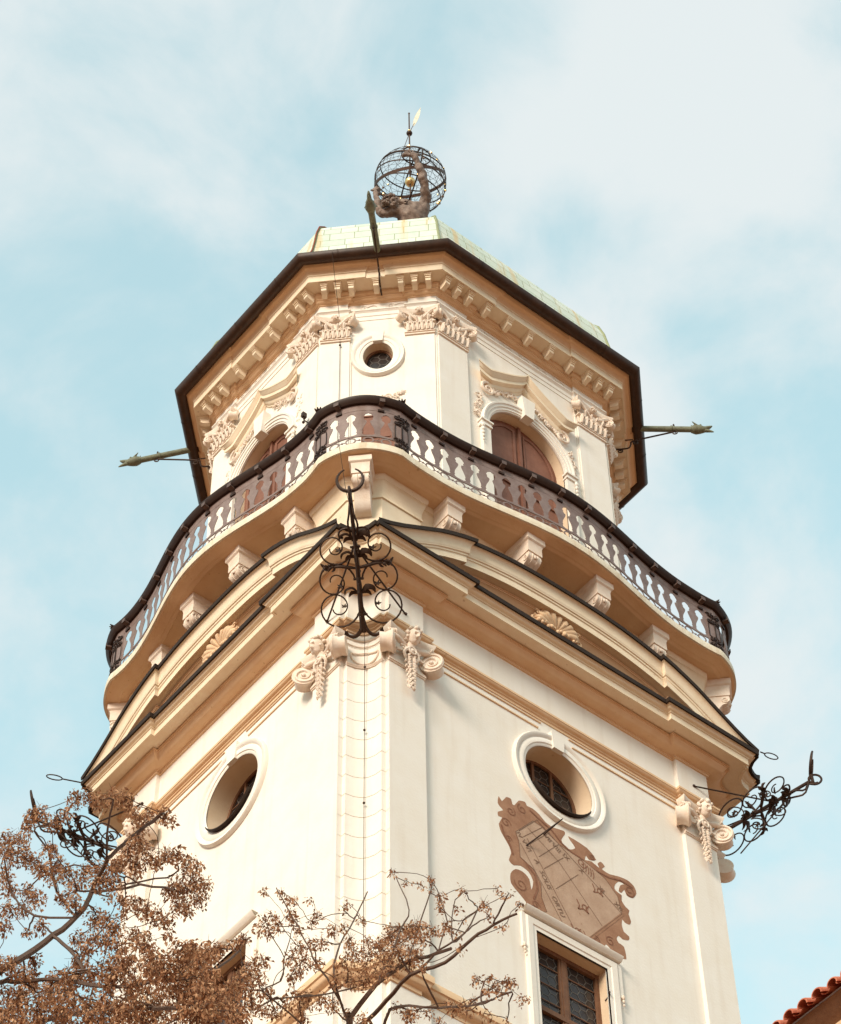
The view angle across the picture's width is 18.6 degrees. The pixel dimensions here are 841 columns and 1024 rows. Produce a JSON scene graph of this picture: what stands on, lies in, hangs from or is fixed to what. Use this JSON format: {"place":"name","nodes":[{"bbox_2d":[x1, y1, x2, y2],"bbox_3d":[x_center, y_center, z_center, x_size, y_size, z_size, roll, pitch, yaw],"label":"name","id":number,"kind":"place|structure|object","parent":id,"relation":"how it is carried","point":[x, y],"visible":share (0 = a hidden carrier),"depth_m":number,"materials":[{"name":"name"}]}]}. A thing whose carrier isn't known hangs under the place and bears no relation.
{"place":"outdoors","nodes":[
{"label":"outdoors","id":0,"kind":"place"},
{"bbox_2d":[0,786,256,1023],"bbox_3d":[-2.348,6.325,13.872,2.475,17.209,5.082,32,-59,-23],"label":"deciduous tree","id":1,"kind":"object","parent":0,"point":[190,991],"visible":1,"depth_m":18.29,"materials":[{"name":"brown plant"}]},
{"bbox_2d":[214,868,530,1023],"bbox_3d":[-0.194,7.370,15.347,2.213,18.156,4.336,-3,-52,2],"label":"deciduous tree","id":2,"kind":"object","parent":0,"point":[411,955],"visible":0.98,"depth_m":20.37,"materials":[{"name":"brown plant"}]},
{"bbox_2d":[0,0,840,1023],"label":"sky","id":3,"kind":"structure","parent":0,"point":[667,172],"materials":[{"name":"blue"}]},
{"bbox_2d":[24,191,822,1023],"bbox_3d":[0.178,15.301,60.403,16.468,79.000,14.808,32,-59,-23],"label":"bell tower","id":4,"kind":"structure","parent":0,"point":[408,619],"depth_m":67.21,"materials":[{"name":"white paint"}]},
{"bbox_2d":[177,909,259,1023],"bbox_3d":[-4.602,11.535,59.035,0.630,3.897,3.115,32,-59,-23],"label":"window frame","id":5,"kind":"structure","parent":4,"relation":"in","point":[244,925],"depth_m":59.89,"materials":[{"name":"white paint"}]},
{"bbox_2d":[194,738,268,847],"bbox_3d":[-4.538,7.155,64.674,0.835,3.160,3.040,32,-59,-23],"label":"oval window","id":6,"kind":"structure","parent":4,"relation":"in","point":[229,795],"depth_m":65.29,"materials":[{"name":"white paint"}]},
{"bbox_2d":[219,365,302,530],"bbox_3d":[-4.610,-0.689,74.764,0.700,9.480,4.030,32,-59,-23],"label":"doorway","id":7,"kind":"structure","parent":4,"relation":"in","point":[267,439],"depth_m":76.88,"materials":[{"name":"white paint"}]},
{"bbox_2d":[351,330,404,376],"bbox_3d":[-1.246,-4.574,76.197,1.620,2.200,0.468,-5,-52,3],"label":"oculus window","id":8,"kind":"structure","parent":4,"relation":"in","point":[377,354],"depth_m":76.36,"materials":[{"name":"white paint"}]},
{"bbox_2d":[361,415,394,446],"bbox_3d":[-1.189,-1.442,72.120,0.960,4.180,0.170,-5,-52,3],"label":"gallery door","id":9,"kind":"structure","parent":4,"relation":"in","point":[368,429],"depth_m":73.14,"materials":[{"name":"brown wood"}]},
{"bbox_2d":[370,149,431,219],"bbox_3d":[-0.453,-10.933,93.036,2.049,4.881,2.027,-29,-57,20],"label":"statue","id":10,"kind":"object","parent":4,"relation":"on","point":[390,205],"visible":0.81,"depth_m":93.07,"materials":[{"name":"stone"}]},
{"bbox_2d":[374,107,446,212],"bbox_3d":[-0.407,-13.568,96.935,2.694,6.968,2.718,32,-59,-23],"label":"armillary sphere","id":11,"kind":"object","parent":10,"relation":"on","point":[410,182],"visible":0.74,"depth_m":95.04,"materials":[{"name":"brown metal"}]},
{"bbox_2d":[473,359,579,541],"bbox_3d":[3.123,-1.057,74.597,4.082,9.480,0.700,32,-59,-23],"label":"doorway","id":12,"kind":"structure","parent":4,"relation":"in","point":[517,437],"depth_m":76.47,"materials":[{"name":"white paint"}]},
{"bbox_2d":[512,731,605,832],"bbox_3d":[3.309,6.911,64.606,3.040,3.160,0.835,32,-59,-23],"label":"oval window","id":13,"kind":"structure","parent":4,"relation":"in","point":[552,774],"depth_m":65.15,"materials":[{"name":"white paint"}]},
{"bbox_2d":[520,903,624,1023],"bbox_3d":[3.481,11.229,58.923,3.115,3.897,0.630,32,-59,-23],"label":"window frame","id":14,"kind":"structure","parent":4,"relation":"in","point":[565,967],"depth_m":59.77,"materials":[{"name":"white paint"}]},
{"bbox_2d":[773,972,840,1023],"bbox_3d":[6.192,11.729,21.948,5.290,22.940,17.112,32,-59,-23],"label":"tiled house","id":15,"kind":"structure","parent":0,"point":[821,1005],"depth_m":27.47,"materials":[{"name":"tile"}]}
]}

